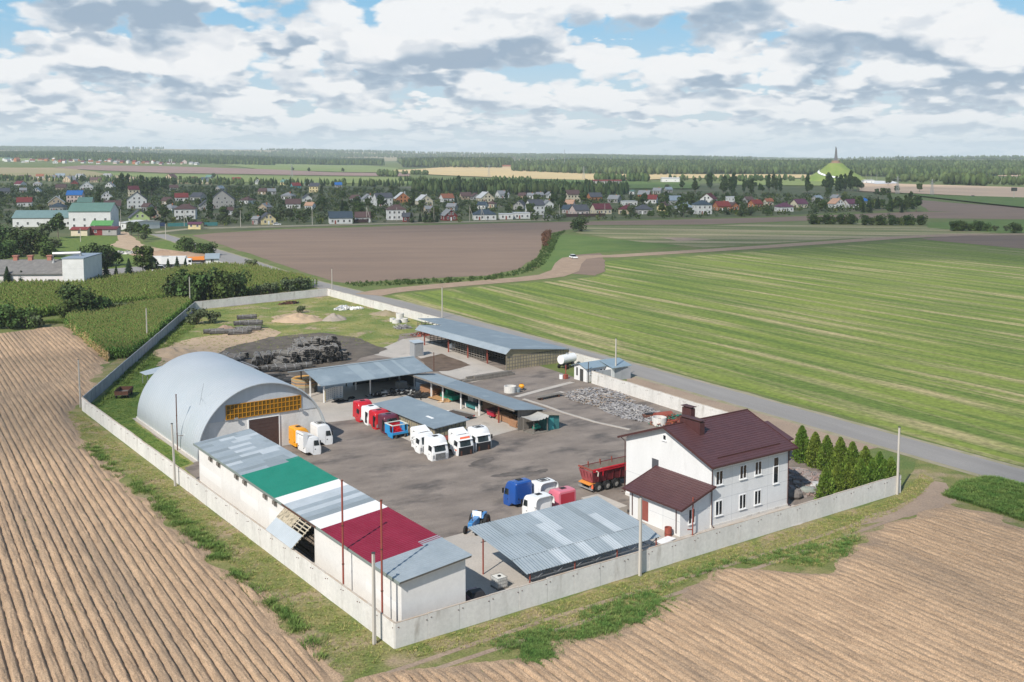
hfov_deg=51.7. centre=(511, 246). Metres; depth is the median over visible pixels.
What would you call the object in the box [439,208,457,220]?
house
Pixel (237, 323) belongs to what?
stick bundle
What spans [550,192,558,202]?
broadleaf tree
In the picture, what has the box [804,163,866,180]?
hill
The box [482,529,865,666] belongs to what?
weeds
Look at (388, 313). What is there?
earth heap
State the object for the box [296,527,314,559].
doorway
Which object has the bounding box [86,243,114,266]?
bush
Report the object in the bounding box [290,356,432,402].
gable canopy
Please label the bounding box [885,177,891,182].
broadleaf tree
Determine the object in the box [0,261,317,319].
corn field
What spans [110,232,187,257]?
dirt yard
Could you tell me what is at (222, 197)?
house
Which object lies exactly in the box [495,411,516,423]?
plank stack
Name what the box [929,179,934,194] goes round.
lattice mast
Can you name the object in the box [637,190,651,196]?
house
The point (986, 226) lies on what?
bush
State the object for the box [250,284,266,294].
bush
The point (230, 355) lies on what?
stick bundle
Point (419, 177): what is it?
tree line
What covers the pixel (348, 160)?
forest
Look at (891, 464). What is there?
thuja tree
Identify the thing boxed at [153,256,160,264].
box trailer
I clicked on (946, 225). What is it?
green field
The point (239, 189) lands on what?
broadleaf tree
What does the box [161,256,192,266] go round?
box truck
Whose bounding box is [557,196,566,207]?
broadleaf tree
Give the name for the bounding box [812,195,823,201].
house
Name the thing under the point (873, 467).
thuja tree
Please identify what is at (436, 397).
plywood sheet
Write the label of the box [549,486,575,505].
truck cab
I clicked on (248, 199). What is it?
house
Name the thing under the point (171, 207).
house
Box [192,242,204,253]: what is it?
bush
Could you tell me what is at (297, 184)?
house
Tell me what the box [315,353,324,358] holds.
stick bundle
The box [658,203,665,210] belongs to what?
broadleaf tree
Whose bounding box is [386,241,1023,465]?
green field
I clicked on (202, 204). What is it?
house
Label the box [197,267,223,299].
bush
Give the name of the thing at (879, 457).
thuja tree
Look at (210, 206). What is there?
tall tree
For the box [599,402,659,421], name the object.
scrap heap
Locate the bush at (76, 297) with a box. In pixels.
[55,282,102,313]
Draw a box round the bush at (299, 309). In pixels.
[296,306,305,312]
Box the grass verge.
[38,355,1023,681]
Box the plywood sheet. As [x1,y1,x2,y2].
[428,395,445,400]
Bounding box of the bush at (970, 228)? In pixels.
[968,222,976,230]
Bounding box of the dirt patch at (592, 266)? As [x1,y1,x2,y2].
[572,253,604,274]
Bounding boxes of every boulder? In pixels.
[788,488,802,499]
[801,486,815,492]
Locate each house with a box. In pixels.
[0,187,9,193]
[14,180,26,186]
[16,196,32,206]
[19,187,26,192]
[47,195,64,205]
[49,202,66,209]
[55,184,66,189]
[62,175,77,181]
[66,190,84,202]
[77,196,94,202]
[80,181,93,189]
[89,177,101,181]
[101,191,112,199]
[104,200,120,208]
[105,181,115,187]
[127,185,139,195]
[127,191,146,208]
[127,209,149,220]
[140,202,154,210]
[149,207,160,217]
[160,196,175,204]
[165,173,177,179]
[165,203,177,210]
[169,184,178,190]
[174,192,188,200]
[174,203,196,218]
[189,192,206,200]
[198,200,206,209]
[212,189,234,208]
[215,185,224,190]
[227,206,233,214]
[240,196,254,203]
[251,215,260,224]
[257,202,272,211]
[258,188,266,193]
[260,212,275,224]
[267,188,275,193]
[280,191,295,198]
[285,198,300,207]
[290,182,300,187]
[302,194,312,201]
[304,201,315,208]
[309,182,320,191]
[328,210,352,223]
[334,182,341,186]
[349,194,361,201]
[354,211,370,221]
[361,193,372,202]
[372,192,392,205]
[386,203,406,219]
[394,191,409,202]
[401,212,412,221]
[415,194,432,204]
[423,205,432,213]
[439,193,454,201]
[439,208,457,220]
[446,202,458,210]
[459,192,471,199]
[469,192,478,199]
[472,208,496,219]
[475,191,493,201]
[477,201,488,208]
[488,200,497,207]
[495,190,509,197]
[498,213,512,218]
[512,200,524,209]
[512,212,529,218]
[517,192,526,198]
[524,199,544,214]
[526,192,534,198]
[535,191,544,197]
[544,199,553,207]
[561,204,571,213]
[565,189,579,201]
[565,199,575,204]
[569,204,589,213]
[581,404,798,536]
[587,192,602,199]
[589,203,611,213]
[607,194,621,202]
[618,204,629,213]
[621,200,636,205]
[635,203,652,213]
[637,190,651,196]
[644,194,657,202]
[652,188,662,193]
[656,201,669,210]
[663,186,672,191]
[668,195,680,204]
[692,199,712,213]
[700,193,717,201]
[712,200,730,210]
[725,196,740,201]
[729,201,738,209]
[742,196,753,202]
[747,199,763,207]
[763,198,773,204]
[774,201,793,211]
[790,198,808,207]
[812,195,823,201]
[827,198,845,207]
[829,194,840,199]
[844,198,858,207]
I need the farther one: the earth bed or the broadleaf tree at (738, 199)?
the broadleaf tree at (738, 199)
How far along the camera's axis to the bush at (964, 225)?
531.77 m
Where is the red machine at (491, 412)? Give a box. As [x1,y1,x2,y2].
[485,407,501,417]
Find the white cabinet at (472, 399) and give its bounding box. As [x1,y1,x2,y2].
[468,396,476,402]
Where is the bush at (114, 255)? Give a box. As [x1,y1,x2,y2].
[107,250,123,265]
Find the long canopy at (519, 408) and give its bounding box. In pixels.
[409,373,545,430]
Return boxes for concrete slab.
[308,379,517,440]
[374,337,504,381]
[444,522,801,594]
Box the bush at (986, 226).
[982,222,991,230]
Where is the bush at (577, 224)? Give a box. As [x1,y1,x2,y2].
[570,216,588,231]
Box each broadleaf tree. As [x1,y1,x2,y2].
[30,190,36,195]
[35,223,51,236]
[37,204,43,209]
[47,212,65,237]
[113,178,118,186]
[123,221,133,235]
[129,179,138,185]
[132,221,141,238]
[132,245,153,269]
[139,224,151,234]
[139,232,147,239]
[143,257,159,270]
[145,206,156,217]
[146,180,156,194]
[151,177,159,186]
[158,204,170,217]
[159,177,169,187]
[165,199,173,204]
[218,213,226,221]
[219,206,228,214]
[231,209,241,217]
[236,186,242,192]
[277,209,284,219]
[283,208,293,219]
[295,210,301,221]
[300,211,307,219]
[317,196,325,206]
[317,204,324,210]
[339,190,345,198]
[350,196,360,205]
[355,202,365,211]
[364,198,371,208]
[376,194,386,204]
[388,185,394,192]
[405,197,414,206]
[417,200,425,208]
[431,207,438,219]
[466,205,473,216]
[517,206,523,211]
[526,203,534,216]
[533,194,540,198]
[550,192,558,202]
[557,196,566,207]
[579,192,587,200]
[628,206,635,212]
[639,192,648,201]
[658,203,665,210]
[676,196,684,204]
[679,180,684,189]
[679,203,688,216]
[685,193,694,204]
[686,207,693,215]
[691,181,699,193]
[719,182,727,190]
[734,195,743,204]
[738,209,743,215]
[739,203,745,209]
[746,207,754,213]
[757,184,764,193]
[766,180,772,189]
[807,184,812,189]
[818,202,824,207]
[825,187,831,197]
[852,177,862,191]
[855,196,864,203]
[879,188,886,195]
[879,199,885,205]
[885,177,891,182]
[885,203,891,210]
[893,196,904,211]
[910,195,922,211]
[916,183,922,191]
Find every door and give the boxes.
[249,416,278,444]
[549,417,553,429]
[580,369,582,380]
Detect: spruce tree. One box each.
[2,266,10,281]
[102,261,109,274]
[124,258,134,274]
[174,257,180,268]
[876,197,880,208]
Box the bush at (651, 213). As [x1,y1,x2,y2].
[647,210,653,215]
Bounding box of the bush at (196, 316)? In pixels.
[185,307,207,323]
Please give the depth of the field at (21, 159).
3081.53 m
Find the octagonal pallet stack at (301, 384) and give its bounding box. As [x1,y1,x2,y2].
[291,375,317,393]
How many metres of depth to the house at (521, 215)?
633.31 m
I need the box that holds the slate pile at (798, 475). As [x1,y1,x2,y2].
[788,467,820,497]
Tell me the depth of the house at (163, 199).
808.60 m
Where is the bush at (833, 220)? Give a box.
[827,215,835,223]
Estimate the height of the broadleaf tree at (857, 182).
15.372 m
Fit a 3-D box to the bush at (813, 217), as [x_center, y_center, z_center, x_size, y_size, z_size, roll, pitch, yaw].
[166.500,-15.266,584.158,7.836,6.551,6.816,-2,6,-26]
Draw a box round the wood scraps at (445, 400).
[438,398,450,402]
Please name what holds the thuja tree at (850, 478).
on the yard gravel at (371, 462)
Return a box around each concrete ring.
[392,319,399,323]
[396,312,403,318]
[400,318,407,322]
[504,385,515,392]
[652,415,666,426]
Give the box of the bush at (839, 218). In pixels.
[834,213,846,223]
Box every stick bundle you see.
[203,328,223,333]
[209,329,224,333]
[222,351,238,357]
[227,329,248,334]
[231,328,251,332]
[231,356,244,361]
[233,320,252,325]
[233,352,249,357]
[237,314,256,319]
[241,325,261,330]
[242,320,262,325]
[251,357,257,365]
[253,351,260,360]
[258,357,263,364]
[259,351,268,359]
[259,363,280,370]
[265,350,271,359]
[268,363,290,370]
[271,359,283,363]
[274,349,296,356]
[275,355,287,362]
[277,364,301,371]
[284,356,297,362]
[286,347,296,358]
[289,361,312,367]
[292,349,307,355]
[293,347,309,354]
[296,337,302,347]
[296,355,306,361]
[298,336,309,346]
[302,346,314,354]
[305,337,320,343]
[309,345,319,354]
[314,336,328,344]
[315,346,328,351]
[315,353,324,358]
[320,350,330,356]
[321,335,334,341]
[322,357,332,362]
[325,345,334,350]
[332,343,338,351]
[332,351,340,356]
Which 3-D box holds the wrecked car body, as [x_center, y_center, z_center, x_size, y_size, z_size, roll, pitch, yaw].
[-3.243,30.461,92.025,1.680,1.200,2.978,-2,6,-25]
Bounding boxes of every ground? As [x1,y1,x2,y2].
[0,159,1023,676]
[0,181,919,241]
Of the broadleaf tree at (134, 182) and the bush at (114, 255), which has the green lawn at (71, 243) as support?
the bush at (114, 255)
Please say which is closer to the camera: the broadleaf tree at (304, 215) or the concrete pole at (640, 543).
the concrete pole at (640, 543)
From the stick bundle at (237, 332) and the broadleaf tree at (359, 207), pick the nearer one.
the stick bundle at (237, 332)
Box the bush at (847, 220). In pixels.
[843,216,850,223]
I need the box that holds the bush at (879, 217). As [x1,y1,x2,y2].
[875,214,886,224]
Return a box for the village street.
[155,219,550,232]
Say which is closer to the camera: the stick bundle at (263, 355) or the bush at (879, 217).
the stick bundle at (263, 355)
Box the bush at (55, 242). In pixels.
[48,237,61,247]
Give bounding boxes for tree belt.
[0,174,404,186]
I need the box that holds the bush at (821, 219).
[815,215,824,223]
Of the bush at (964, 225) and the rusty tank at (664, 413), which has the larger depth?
the bush at (964, 225)
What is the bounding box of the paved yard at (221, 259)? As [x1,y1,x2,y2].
[102,256,242,275]
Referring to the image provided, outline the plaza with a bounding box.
[873,181,896,183]
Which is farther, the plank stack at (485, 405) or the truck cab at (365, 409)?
the plank stack at (485, 405)
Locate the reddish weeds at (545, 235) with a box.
[541,229,551,245]
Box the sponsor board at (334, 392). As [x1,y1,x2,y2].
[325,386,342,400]
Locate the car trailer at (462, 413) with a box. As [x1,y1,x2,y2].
[447,409,474,417]
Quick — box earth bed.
[420,354,468,370]
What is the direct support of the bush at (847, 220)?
on the weedy field at (728, 235)
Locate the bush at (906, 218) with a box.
[903,214,914,224]
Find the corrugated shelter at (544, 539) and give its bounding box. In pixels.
[468,496,660,582]
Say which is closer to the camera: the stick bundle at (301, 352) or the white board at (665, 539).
the white board at (665, 539)
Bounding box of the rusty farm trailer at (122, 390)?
[114,386,132,398]
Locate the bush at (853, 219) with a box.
[847,213,858,223]
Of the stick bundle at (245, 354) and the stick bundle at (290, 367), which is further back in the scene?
the stick bundle at (245, 354)
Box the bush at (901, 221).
[895,216,904,224]
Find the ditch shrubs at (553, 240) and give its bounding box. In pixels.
[345,230,564,286]
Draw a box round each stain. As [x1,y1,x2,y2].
[412,483,434,488]
[468,457,494,466]
[491,471,536,476]
[535,469,547,473]
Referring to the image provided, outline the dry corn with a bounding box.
[66,318,109,361]
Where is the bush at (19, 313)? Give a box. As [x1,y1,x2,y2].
[10,304,39,328]
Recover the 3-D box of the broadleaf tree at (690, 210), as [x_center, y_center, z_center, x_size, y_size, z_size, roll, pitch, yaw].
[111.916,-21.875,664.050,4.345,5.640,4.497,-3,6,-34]
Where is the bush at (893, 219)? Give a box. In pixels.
[887,214,898,224]
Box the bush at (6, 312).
[0,300,21,328]
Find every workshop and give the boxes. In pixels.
[11,210,68,226]
[67,202,119,229]
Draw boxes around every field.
[0,149,940,160]
[0,157,212,163]
[0,167,211,183]
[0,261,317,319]
[0,326,1023,681]
[55,165,409,175]
[64,296,192,358]
[97,172,409,183]
[192,212,1023,282]
[226,164,400,171]
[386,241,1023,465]
[398,167,805,179]
[408,179,647,184]
[576,222,993,246]
[628,182,699,187]
[660,237,707,240]
[737,179,861,185]
[859,183,1023,196]
[904,193,1023,206]
[921,200,1023,214]
[922,235,1023,248]
[926,219,1023,232]
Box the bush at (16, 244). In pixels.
[3,238,22,255]
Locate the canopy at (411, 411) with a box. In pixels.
[373,396,469,435]
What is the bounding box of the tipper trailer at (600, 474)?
[578,456,625,491]
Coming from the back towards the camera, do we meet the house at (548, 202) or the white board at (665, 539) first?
the house at (548, 202)
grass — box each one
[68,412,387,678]
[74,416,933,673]
[86,296,420,478]
[151,297,419,356]
[941,474,1023,520]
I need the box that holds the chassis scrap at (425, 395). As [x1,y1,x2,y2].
[399,392,439,399]
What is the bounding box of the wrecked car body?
[466,587,485,600]
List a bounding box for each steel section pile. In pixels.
[239,361,258,369]
[261,370,292,383]
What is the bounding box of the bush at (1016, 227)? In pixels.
[1008,222,1022,232]
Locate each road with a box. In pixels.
[152,234,1023,481]
[356,233,1023,295]
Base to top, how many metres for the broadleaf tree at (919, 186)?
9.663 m
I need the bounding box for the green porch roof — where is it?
[90,220,113,225]
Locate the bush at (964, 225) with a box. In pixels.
[959,220,970,230]
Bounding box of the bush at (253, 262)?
[244,259,257,264]
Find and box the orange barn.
[502,165,510,168]
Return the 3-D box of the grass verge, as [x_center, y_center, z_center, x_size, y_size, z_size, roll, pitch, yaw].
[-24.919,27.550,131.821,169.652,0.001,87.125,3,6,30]
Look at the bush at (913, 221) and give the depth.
574.78 m
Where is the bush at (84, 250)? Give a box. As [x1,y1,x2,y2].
[77,242,99,252]
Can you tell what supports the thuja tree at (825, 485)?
on the yard gravel at (371, 462)
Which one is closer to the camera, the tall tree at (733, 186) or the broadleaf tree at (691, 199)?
the broadleaf tree at (691, 199)
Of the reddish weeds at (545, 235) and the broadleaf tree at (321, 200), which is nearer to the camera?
the reddish weeds at (545, 235)
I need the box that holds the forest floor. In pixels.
[661,172,995,175]
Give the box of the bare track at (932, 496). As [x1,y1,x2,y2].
[858,481,956,525]
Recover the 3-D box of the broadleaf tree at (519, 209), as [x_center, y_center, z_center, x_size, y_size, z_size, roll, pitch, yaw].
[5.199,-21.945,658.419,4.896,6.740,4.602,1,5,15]
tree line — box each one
[376,169,398,176]
[398,175,427,180]
[402,169,428,174]
[491,175,528,180]
[593,172,649,181]
[602,171,643,180]
[669,173,803,180]
[885,172,1023,184]
[942,171,986,185]
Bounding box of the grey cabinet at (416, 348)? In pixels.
[409,339,422,356]
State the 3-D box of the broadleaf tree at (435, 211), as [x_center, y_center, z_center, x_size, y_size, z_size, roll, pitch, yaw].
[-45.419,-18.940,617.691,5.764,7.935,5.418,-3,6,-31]
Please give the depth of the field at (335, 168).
2622.59 m
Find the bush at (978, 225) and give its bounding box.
[972,220,983,230]
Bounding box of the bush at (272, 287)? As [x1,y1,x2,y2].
[263,282,279,293]
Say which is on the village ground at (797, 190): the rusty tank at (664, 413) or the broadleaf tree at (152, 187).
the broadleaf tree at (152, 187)
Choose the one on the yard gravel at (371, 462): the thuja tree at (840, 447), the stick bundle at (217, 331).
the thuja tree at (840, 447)
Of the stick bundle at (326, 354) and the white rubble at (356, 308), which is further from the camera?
the white rubble at (356, 308)
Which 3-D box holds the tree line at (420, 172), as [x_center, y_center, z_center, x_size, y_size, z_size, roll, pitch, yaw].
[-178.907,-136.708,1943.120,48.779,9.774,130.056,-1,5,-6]
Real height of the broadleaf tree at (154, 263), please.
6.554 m
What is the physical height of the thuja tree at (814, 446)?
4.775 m
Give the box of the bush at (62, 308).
[56,299,75,317]
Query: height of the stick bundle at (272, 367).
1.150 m
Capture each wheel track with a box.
[385,502,918,672]
[433,506,933,668]
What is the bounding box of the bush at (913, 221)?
[908,217,916,224]
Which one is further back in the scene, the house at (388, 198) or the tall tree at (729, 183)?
the tall tree at (729, 183)
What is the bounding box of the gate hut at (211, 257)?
[205,253,219,263]
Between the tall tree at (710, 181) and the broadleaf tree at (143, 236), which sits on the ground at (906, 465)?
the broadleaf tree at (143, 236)
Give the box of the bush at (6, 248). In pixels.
[0,240,17,259]
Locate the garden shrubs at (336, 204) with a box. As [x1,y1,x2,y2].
[0,182,903,224]
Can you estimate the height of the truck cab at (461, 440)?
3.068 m
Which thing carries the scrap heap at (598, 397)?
on the yard gravel at (371, 462)
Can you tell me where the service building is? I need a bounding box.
[661,177,679,181]
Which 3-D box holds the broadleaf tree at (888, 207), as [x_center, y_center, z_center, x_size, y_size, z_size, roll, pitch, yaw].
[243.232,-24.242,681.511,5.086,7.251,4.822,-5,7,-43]
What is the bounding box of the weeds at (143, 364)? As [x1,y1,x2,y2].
[95,314,195,406]
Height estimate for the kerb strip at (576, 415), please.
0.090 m
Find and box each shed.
[70,227,90,235]
[119,220,159,229]
[415,318,569,369]
[522,411,559,434]
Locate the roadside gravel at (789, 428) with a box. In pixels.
[627,376,877,451]
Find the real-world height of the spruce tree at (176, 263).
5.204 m
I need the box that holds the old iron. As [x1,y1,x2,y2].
[276,300,298,304]
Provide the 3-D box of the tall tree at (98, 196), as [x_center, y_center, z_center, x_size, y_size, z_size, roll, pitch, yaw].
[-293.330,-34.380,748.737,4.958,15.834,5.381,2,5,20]
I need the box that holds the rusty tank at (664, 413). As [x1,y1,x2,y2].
[653,411,672,415]
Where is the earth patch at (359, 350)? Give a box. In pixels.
[219,333,386,375]
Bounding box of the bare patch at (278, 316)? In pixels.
[271,313,319,323]
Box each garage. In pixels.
[89,226,102,234]
[101,226,120,234]
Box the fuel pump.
[563,365,567,378]
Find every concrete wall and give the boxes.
[81,397,394,648]
[195,288,327,308]
[328,289,601,363]
[395,475,900,648]
[591,371,727,417]
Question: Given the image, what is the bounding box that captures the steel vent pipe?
[687,497,693,534]
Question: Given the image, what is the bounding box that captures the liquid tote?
[490,572,507,590]
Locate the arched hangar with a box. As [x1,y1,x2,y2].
[132,351,325,462]
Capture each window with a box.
[226,395,300,419]
[662,434,666,441]
[715,470,723,486]
[715,499,722,516]
[739,464,747,480]
[739,493,746,510]
[754,460,762,476]
[754,489,761,505]
[773,456,778,484]
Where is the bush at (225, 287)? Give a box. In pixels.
[204,268,236,299]
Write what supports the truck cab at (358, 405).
on the concrete slab at (335, 412)
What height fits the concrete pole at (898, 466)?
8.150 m
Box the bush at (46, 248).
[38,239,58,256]
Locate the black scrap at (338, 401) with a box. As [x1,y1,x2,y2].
[331,399,348,402]
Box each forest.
[0,146,1023,159]
[0,151,274,164]
[220,155,384,164]
[221,155,382,164]
[397,156,512,167]
[411,178,627,194]
[511,158,1023,175]
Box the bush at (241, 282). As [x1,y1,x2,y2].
[233,269,251,296]
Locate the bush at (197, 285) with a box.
[173,269,207,301]
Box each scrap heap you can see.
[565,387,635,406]
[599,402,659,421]
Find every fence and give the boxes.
[167,222,217,226]
[354,219,367,222]
[566,213,605,216]
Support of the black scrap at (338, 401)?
on the concrete slab at (335, 412)
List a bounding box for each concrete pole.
[77,359,81,407]
[171,423,176,485]
[371,552,375,644]
[615,338,616,365]
[638,496,641,575]
[896,426,900,494]
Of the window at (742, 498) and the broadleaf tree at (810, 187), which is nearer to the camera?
the window at (742, 498)
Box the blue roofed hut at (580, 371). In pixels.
[573,358,631,381]
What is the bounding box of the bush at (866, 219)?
[859,214,871,224]
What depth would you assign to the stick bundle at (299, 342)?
199.00 m
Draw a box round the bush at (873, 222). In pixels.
[868,216,878,224]
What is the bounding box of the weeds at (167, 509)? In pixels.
[63,441,330,659]
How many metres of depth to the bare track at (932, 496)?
118.38 m
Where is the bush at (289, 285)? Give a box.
[280,277,298,291]
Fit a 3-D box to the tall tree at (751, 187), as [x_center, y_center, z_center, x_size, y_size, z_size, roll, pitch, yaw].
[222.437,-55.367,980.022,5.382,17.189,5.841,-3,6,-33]
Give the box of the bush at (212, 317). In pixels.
[205,310,220,323]
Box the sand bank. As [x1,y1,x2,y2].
[129,250,204,256]
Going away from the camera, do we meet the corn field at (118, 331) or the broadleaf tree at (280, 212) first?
the corn field at (118, 331)
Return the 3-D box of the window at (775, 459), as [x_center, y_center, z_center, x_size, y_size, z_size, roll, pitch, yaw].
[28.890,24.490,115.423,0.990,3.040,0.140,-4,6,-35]
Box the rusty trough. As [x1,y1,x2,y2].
[642,412,654,417]
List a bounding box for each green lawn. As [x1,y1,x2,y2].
[49,235,141,268]
[150,240,195,252]
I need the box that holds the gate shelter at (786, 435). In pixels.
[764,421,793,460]
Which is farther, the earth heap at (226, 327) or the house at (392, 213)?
the house at (392, 213)
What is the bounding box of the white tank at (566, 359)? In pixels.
[557,353,576,369]
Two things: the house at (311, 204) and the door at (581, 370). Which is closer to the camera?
the door at (581, 370)
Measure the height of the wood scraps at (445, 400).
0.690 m
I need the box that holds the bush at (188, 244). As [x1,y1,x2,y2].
[179,236,197,251]
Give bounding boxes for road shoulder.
[150,234,1023,476]
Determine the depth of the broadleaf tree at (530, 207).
641.72 m
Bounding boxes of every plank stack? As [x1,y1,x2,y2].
[420,383,441,395]
[482,401,513,413]
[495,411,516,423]
[508,417,517,427]
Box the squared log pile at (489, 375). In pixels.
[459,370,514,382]
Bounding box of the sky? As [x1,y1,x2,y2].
[0,0,1023,158]
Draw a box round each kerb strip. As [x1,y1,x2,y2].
[513,382,573,397]
[523,399,629,429]
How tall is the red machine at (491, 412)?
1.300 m
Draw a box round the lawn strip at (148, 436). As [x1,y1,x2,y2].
[92,358,189,466]
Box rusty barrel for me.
[664,526,671,536]
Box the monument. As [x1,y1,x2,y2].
[832,147,839,162]
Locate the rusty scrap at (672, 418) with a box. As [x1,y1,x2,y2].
[648,413,680,426]
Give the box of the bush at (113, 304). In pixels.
[111,301,122,306]
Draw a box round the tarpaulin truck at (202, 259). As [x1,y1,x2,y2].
[188,256,205,263]
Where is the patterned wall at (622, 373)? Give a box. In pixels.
[595,367,630,379]
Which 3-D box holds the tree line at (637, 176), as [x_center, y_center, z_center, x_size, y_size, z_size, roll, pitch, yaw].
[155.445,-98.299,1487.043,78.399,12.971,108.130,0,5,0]
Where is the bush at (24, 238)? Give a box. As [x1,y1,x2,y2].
[3,225,42,254]
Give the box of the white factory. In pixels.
[0,251,101,282]
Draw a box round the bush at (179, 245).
[173,237,185,249]
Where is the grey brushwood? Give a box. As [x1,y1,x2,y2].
[393,323,411,328]
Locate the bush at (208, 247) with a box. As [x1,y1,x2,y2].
[201,241,217,252]
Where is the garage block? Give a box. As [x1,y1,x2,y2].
[193,429,471,621]
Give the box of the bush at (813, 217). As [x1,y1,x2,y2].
[807,213,818,223]
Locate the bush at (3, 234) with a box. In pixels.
[0,224,15,244]
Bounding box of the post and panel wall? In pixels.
[82,302,195,402]
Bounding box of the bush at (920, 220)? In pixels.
[916,214,927,224]
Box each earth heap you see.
[153,346,197,358]
[219,325,234,328]
[369,310,396,316]
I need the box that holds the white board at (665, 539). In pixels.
[657,536,675,543]
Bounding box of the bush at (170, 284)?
[160,269,190,297]
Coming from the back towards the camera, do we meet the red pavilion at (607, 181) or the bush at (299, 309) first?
the red pavilion at (607, 181)
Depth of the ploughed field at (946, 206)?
750.65 m
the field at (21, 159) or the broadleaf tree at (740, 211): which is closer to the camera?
the broadleaf tree at (740, 211)
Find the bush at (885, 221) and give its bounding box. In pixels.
[880,216,888,224]
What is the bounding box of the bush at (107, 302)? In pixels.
[84,294,111,310]
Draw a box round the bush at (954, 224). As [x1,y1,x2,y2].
[949,220,960,230]
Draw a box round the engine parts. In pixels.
[365,387,420,396]
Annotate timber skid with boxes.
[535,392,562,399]
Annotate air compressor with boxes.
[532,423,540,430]
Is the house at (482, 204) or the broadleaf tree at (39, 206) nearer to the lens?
the broadleaf tree at (39, 206)
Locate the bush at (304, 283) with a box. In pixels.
[297,276,310,288]
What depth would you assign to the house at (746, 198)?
828.69 m
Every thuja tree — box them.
[791,425,809,463]
[804,431,822,467]
[813,466,835,499]
[816,435,833,470]
[828,464,846,493]
[829,437,847,472]
[842,441,858,471]
[843,462,858,489]
[851,458,869,486]
[854,445,871,469]
[866,457,882,482]
[875,451,883,470]
[880,459,892,478]
[881,456,901,484]
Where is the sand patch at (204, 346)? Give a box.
[156,327,281,365]
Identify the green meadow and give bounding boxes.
[539,234,680,270]
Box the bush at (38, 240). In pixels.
[30,232,48,253]
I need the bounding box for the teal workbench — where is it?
[464,401,481,411]
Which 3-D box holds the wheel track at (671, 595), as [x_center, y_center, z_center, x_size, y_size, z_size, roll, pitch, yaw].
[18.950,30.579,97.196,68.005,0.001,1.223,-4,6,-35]
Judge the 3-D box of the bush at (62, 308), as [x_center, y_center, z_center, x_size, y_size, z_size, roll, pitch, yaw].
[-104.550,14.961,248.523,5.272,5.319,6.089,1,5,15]
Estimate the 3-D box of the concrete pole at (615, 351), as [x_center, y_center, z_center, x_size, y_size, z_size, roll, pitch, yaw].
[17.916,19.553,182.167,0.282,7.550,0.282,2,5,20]
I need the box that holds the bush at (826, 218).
[822,213,833,223]
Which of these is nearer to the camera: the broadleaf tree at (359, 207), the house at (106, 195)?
the broadleaf tree at (359, 207)
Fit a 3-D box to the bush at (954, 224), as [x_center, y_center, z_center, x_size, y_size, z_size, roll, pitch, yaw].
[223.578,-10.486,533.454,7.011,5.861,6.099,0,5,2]
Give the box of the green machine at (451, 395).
[440,389,459,401]
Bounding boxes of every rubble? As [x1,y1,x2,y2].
[117,251,135,253]
[334,305,350,310]
[350,306,363,309]
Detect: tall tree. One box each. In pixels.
[95,187,101,202]
[117,172,124,191]
[124,173,129,191]
[138,175,144,193]
[144,182,148,194]
[206,194,213,218]
[343,201,348,210]
[561,186,566,198]
[664,191,669,203]
[708,172,712,188]
[723,175,727,192]
[728,177,731,189]
[730,177,735,192]
[742,179,745,192]
[749,178,753,195]
[771,174,775,188]
[774,178,777,189]
[778,178,782,191]
[805,176,809,192]
[824,172,830,187]
[829,175,833,187]
[834,175,839,191]
[838,175,842,191]
[843,173,847,189]
[847,170,853,190]
[903,195,909,210]
[908,191,912,206]
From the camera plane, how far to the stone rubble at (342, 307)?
263.75 m
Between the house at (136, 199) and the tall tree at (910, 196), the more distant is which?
the house at (136, 199)
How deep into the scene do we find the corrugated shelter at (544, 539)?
99.11 m
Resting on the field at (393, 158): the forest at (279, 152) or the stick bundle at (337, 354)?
the forest at (279, 152)
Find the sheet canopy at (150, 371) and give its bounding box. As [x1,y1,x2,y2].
[140,366,161,382]
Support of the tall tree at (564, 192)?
on the village ground at (797, 190)
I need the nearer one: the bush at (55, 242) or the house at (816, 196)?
the bush at (55, 242)
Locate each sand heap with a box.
[272,313,322,322]
[322,313,346,321]
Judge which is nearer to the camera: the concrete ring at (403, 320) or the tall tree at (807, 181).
the concrete ring at (403, 320)
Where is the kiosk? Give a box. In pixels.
[187,222,204,228]
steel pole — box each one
[175,394,182,449]
[341,480,343,583]
[380,499,382,612]
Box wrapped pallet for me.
[395,380,407,388]
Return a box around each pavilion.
[593,180,621,183]
[862,180,873,182]
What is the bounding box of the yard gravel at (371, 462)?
[152,296,829,537]
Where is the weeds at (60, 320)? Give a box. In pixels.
[42,317,64,323]
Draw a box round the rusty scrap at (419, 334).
[410,331,431,336]
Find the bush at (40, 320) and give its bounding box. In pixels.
[26,314,44,327]
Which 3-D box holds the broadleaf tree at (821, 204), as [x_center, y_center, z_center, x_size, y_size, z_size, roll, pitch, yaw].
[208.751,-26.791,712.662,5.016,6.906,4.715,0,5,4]
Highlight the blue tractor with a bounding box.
[463,510,490,535]
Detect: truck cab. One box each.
[289,424,308,446]
[296,430,320,454]
[310,421,332,444]
[353,399,371,421]
[361,404,380,425]
[369,408,388,429]
[378,412,398,433]
[385,420,407,438]
[410,425,432,453]
[424,434,449,460]
[448,427,474,455]
[468,425,492,450]
[502,477,531,505]
[521,491,554,513]
[532,477,557,493]
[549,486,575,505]

